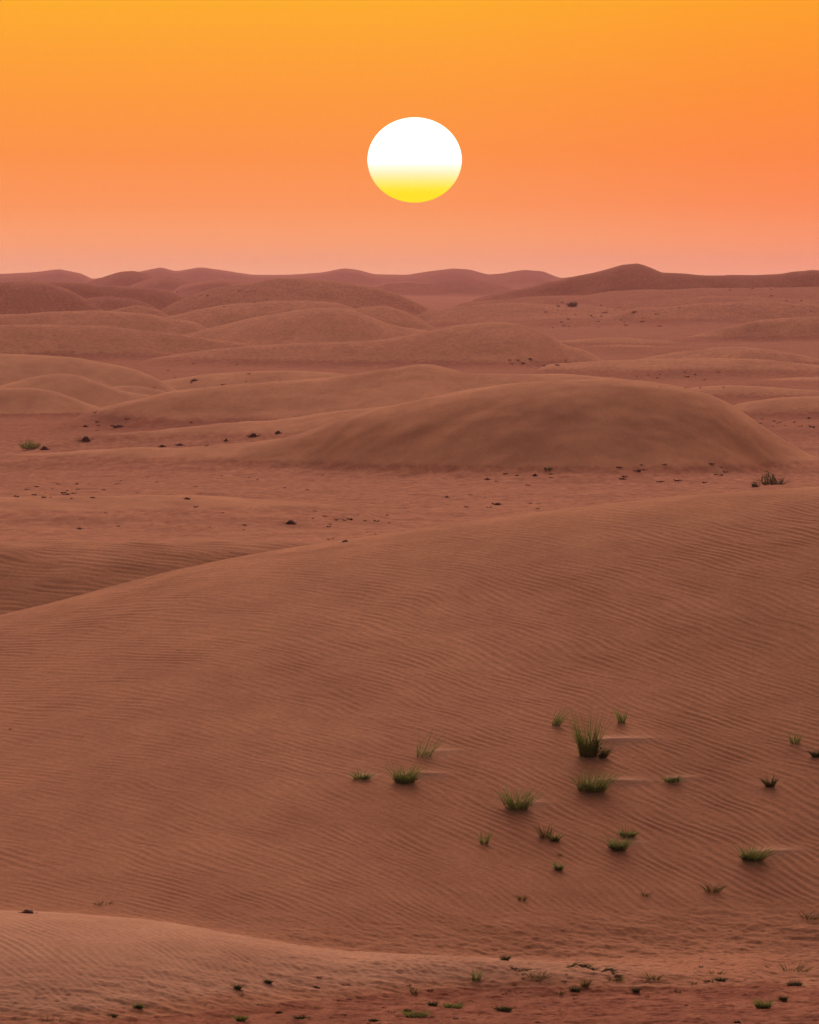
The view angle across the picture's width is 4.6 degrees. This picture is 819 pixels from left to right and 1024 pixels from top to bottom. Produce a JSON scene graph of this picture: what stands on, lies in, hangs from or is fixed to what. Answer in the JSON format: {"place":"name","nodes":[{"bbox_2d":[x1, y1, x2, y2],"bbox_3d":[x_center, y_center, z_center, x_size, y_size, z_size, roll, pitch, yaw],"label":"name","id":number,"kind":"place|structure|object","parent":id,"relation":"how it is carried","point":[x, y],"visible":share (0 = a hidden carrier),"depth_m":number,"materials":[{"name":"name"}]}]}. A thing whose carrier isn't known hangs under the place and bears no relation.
{"place":"outdoors","nodes":[
{"label":"outdoors","id":0,"kind":"place"},
{"bbox_2d":[0,263,818,1023],"bbox_3d":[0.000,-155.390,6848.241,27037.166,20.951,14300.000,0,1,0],"label":"desert ground","id":1,"kind":"structure","parent":0,"point":[208,705],"depth_m":227.10,"materials":[{"name":"brown sand"}]},
{"bbox_2d":[17,909,37,913],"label":"root clump","id":2,"kind":"object","parent":1,"relation":"on","point":[26,911],"visible":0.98,"depth_m":194.59,"materials":[{"name":"brown plant"}]},
{"bbox_2d":[18,437,45,449],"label":"desert shrub","id":3,"kind":"object","parent":1,"relation":"on","point":[29,445],"visible":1,"depth_m":795.75,"materials":[{"name":"green plant"}]},
{"bbox_2d":[75,436,92,441],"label":"root clump","id":4,"kind":"object","parent":1,"relation":"on","point":[85,439],"visible":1,"depth_m":800.20,"materials":[{"name":"brown plant"}]},
{"bbox_2d":[131,1003,145,1008],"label":"desert plant","id":5,"kind":"object","parent":1,"relation":"on","point":[138,1006],"visible":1,"depth_m":184.66,"materials":[{"name":"green plant"}]},
{"bbox_2d":[232,983,243,989],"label":"desert plant","id":6,"kind":"object","parent":1,"relation":"on","point":[238,987],"visible":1,"depth_m":187.81,"materials":[{"name":"green plant"}]},
{"bbox_2d":[231,1014,248,1020],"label":"desert plant","id":7,"kind":"object","parent":1,"relation":"on","point":[240,1018],"visible":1,"depth_m":184.57,"materials":[{"name":"green plant"}]},
{"bbox_2d":[282,520,295,523],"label":"root clump","id":8,"kind":"object","parent":1,"relation":"on","point":[290,522],"visible":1,"depth_m":547.61,"materials":[{"name":"brown plant"}]},
{"bbox_2d":[291,1014,308,1018],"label":"desert plant","id":9,"kind":"object","parent":1,"relation":"on","point":[298,1017],"visible":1,"depth_m":185.15,"materials":[{"name":"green plant"}]},
{"bbox_2d":[349,769,379,779],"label":"grass tuft","id":10,"kind":"object","parent":1,"relation":"on","point":[356,777],"visible":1,"depth_m":212.85,"materials":[{"name":"green plant"}]},
{"bbox_2d":[367,1018,379,1021],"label":"desert plant","id":11,"kind":"object","parent":1,"relation":"on","point":[373,1020],"visible":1,"depth_m":184.17,"materials":[{"name":"green plant"}]},
{"bbox_2d":[382,761,434,783],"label":"grass tuft","id":12,"kind":"object","parent":1,"relation":"on","point":[404,778],"visible":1,"depth_m":212.60,"materials":[{"name":"green plant"}]},
{"bbox_2d":[398,1008,432,1017],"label":"desert plant","id":13,"kind":"object","parent":1,"relation":"on","point":[412,1015],"visible":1,"depth_m":185.49,"materials":[{"name":"green plant"}]},
{"bbox_2d":[409,988,421,993],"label":"desert plant","id":14,"kind":"object","parent":1,"relation":"on","point":[415,992],"visible":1,"depth_m":190.16,"materials":[{"name":"green plant"}]},
{"bbox_2d":[417,729,445,756],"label":"grass tuft","id":15,"kind":"object","parent":1,"relation":"on","point":[423,752],"visible":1,"depth_m":215.13,"materials":[{"name":"green plant"}]},
{"bbox_2d":[426,1001,439,1005],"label":"desert plant","id":16,"kind":"object","parent":1,"relation":"on","point":[432,1004],"visible":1,"depth_m":188.07,"materials":[{"name":"green plant"}]},
{"bbox_2d":[442,1000,466,1008],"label":"desert plant","id":17,"kind":"object","parent":1,"relation":"on","point":[453,1006],"visible":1,"depth_m":187.20,"materials":[{"name":"green plant"}]},
{"bbox_2d":[469,967,482,980],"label":"desert plant","id":18,"kind":"object","parent":1,"relation":"on","point":[474,978],"visible":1,"depth_m":191.69,"materials":[{"name":"green plant"}]},
{"bbox_2d":[474,833,491,843],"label":"grass tuft","id":19,"kind":"object","parent":1,"relation":"on","point":[488,838],"visible":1,"depth_m":207.93,"materials":[{"name":"green plant"}]},
{"bbox_2d":[492,1005,515,1011],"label":"desert plant","id":20,"kind":"object","parent":1,"relation":"on","point":[506,1009],"visible":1,"depth_m":186.66,"materials":[{"name":"green plant"}]},
{"bbox_2d":[500,955,511,960],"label":"desert plant","id":21,"kind":"object","parent":1,"relation":"on","point":[505,958],"visible":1,"depth_m":194.01,"materials":[{"name":"green plant"}]},
{"bbox_2d":[490,780,544,810],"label":"grass tuft","id":22,"kind":"object","parent":1,"relation":"on","point":[517,804],"visible":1,"depth_m":210.92,"materials":[{"name":"green plant"}]},
{"bbox_2d":[525,969,553,978],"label":"desert plant","id":23,"kind":"object","parent":1,"relation":"on","point":[531,976],"visible":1,"depth_m":191.99,"materials":[{"name":"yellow plant"}]},
{"bbox_2d":[532,824,559,837],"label":"grass tuft","id":24,"kind":"object","parent":1,"relation":"on","point":[544,833],"visible":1,"depth_m":208.90,"materials":[{"name":"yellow plant"}]},
{"bbox_2d":[547,830,562,841],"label":"grass tuft","id":25,"kind":"object","parent":1,"relation":"on","point":[554,838],"visible":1,"depth_m":208.72,"materials":[{"name":"green plant"}]},
{"bbox_2d":[551,861,567,870],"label":"grass tuft","id":26,"kind":"object","parent":1,"relation":"on","point":[560,867],"visible":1,"depth_m":206.47,"materials":[{"name":"green plant"}]},
{"bbox_2d":[552,708,571,725],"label":"grass tuft","id":27,"kind":"object","parent":1,"relation":"on","point":[559,720],"visible":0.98,"depth_m":218.39,"materials":[{"name":"green plant"}]},
{"bbox_2d":[565,302,577,306],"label":"desert shrub","id":28,"kind":"object","parent":1,"relation":"on","point":[571,304],"visible":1,"depth_m":2489.49,"materials":[{"name":"brown plant"}]},
{"bbox_2d":[567,986,581,991],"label":"desert plant","id":29,"kind":"object","parent":1,"relation":"on","point":[575,989],"visible":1,"depth_m":191.04,"materials":[{"name":"green plant"}]},
{"bbox_2d":[565,961,602,970],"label":"creeping plant","id":30,"kind":"object","parent":1,"relation":"on","point":[585,966],"visible":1,"depth_m":192.93,"materials":[{"name":"green plant"}]},
{"bbox_2d":[575,979,593,986],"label":"desert plant","id":31,"kind":"object","parent":1,"relation":"on","point":[585,984],"visible":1,"depth_m":191.51,"materials":[{"name":"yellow plant"}]},
{"bbox_2d":[563,702,618,756],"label":"grass tuft","id":32,"kind":"object","parent":1,"relation":"on","point":[585,748],"visible":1,"depth_m":215.82,"materials":[{"name":"green plant"}]},
{"bbox_2d":[563,761,626,792],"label":"grass tuft","id":33,"kind":"object","parent":1,"relation":"on","point":[598,787],"visible":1,"depth_m":212.85,"materials":[{"name":"green plant"}]},
{"bbox_2d":[597,745,618,757],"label":"grass tuft","id":34,"kind":"object","parent":1,"relation":"on","point":[603,754],"visible":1,"depth_m":215.78,"materials":[{"name":"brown plant"}]},
{"bbox_2d":[601,967,624,977],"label":"creeping plant","id":35,"kind":"object","parent":1,"relation":"on","point":[613,973],"visible":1,"depth_m":192.48,"materials":[{"name":"green plant"}]},
{"bbox_2d":[607,976,624,981],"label":"desert plant","id":36,"kind":"object","parent":1,"relation":"on","point":[618,979],"visible":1,"depth_m":192.11,"materials":[{"name":"green plant"}]},
{"bbox_2d":[596,834,638,850],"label":"grass tuft","id":37,"kind":"object","parent":1,"relation":"on","point":[622,846],"visible":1,"depth_m":208.49,"materials":[{"name":"green plant"}]},
{"bbox_2d":[611,706,629,722],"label":"grass tuft","id":38,"kind":"object","parent":1,"relation":"on","point":[620,719],"visible":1,"depth_m":218.80,"materials":[{"name":"green plant"}]},
{"bbox_2d":[616,827,640,837],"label":"grass tuft","id":39,"kind":"object","parent":1,"relation":"on","point":[630,833],"visible":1,"depth_m":209.59,"materials":[{"name":"green plant"}]},
{"bbox_2d":[630,987,641,992],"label":"desert plant","id":40,"kind":"object","parent":1,"relation":"on","point":[637,990],"visible":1,"depth_m":191.20,"materials":[{"name":"green plant"}]},
{"bbox_2d":[642,972,662,979],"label":"desert plant","id":41,"kind":"object","parent":1,"relation":"on","point":[659,977],"visible":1,"depth_m":192.31,"materials":[{"name":"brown plant"}]},
{"bbox_2d":[662,773,685,782],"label":"grass tuft","id":42,"kind":"object","parent":1,"relation":"on","point":[672,780],"visible":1,"depth_m":214.12,"materials":[{"name":"green plant"}]},
{"bbox_2d":[698,880,732,892],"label":"grass tuft","id":43,"kind":"object","parent":1,"relation":"on","point":[714,891],"visible":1,"depth_m":206.17,"materials":[{"name":"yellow plant"}]},
{"bbox_2d":[714,977,727,981],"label":"desert plant","id":44,"kind":"object","parent":1,"relation":"on","point":[720,980],"visible":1,"depth_m":192.51,"materials":[{"name":"green plant"}]},
{"bbox_2d":[734,842,782,861],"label":"grass tuft","id":45,"kind":"object","parent":1,"relation":"on","point":[750,856],"visible":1,"depth_m":208.52,"materials":[{"name":"green plant"}]},
{"bbox_2d":[750,995,781,1008],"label":"desert plant","id":46,"kind":"object","parent":1,"relation":"on","point":[760,1005],"visible":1,"depth_m":187.90,"materials":[{"name":"green plant"}]},
{"bbox_2d":[760,775,779,786],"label":"grass tuft","id":47,"kind":"object","parent":1,"relation":"on","point":[768,784],"visible":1,"depth_m":214.11,"materials":[{"name":"green plant"}]},
{"bbox_2d":[753,470,792,484],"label":"desert shrub","id":48,"kind":"object","parent":1,"relation":"on","point":[771,481],"visible":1,"depth_m":653.61,"materials":[{"name":"brown plant"}]},
{"bbox_2d":[778,995,787,1000],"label":"desert plant","id":49,"kind":"object","parent":1,"relation":"on","point":[784,998],"visible":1,"depth_m":189.26,"materials":[{"name":"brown plant"}]},
{"bbox_2d":[784,979,803,985],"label":"desert plant","id":50,"kind":"object","parent":1,"relation":"on","point":[795,983],"visible":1,"depth_m":193.95,"materials":[{"name":"green plant"}]},
{"bbox_2d":[785,732,802,743],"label":"grass tuft","id":51,"kind":"object","parent":1,"relation":"on","point":[798,739],"visible":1,"depth_m":217.47,"materials":[{"name":"green plant"}]},
{"bbox_2d":[780,959,817,971],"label":"desert plant","id":52,"kind":"object","parent":1,"relation":"on","point":[799,970],"visible":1,"depth_m":197.03,"materials":[{"name":"brown plant"}]},
{"bbox_2d":[799,909,818,919],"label":"grass tuft","id":53,"kind":"object","parent":1,"relation":"on","point":[809,916],"visible":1,"depth_m":204.72,"materials":[{"name":"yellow plant"}]},
{"bbox_2d":[805,748,818,757],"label":"grass tuft","id":54,"kind":"object","parent":1,"relation":"on","point":[814,754],"visible":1,"depth_m":216.39,"materials":[{"name":"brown plant"}]},
{"bbox_2d":[0,0,818,278],"label":"sky","id":55,"kind":"structure","parent":0,"point":[666,136],"materials":[{"name":"orange"}]},
{"bbox_2d":[367,117,461,202],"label":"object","id":56,"kind":"object","parent":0,"point":[414,159],"visible":1,"depth_m":59790.17,"materials":[{"name":"white"}]}
]}

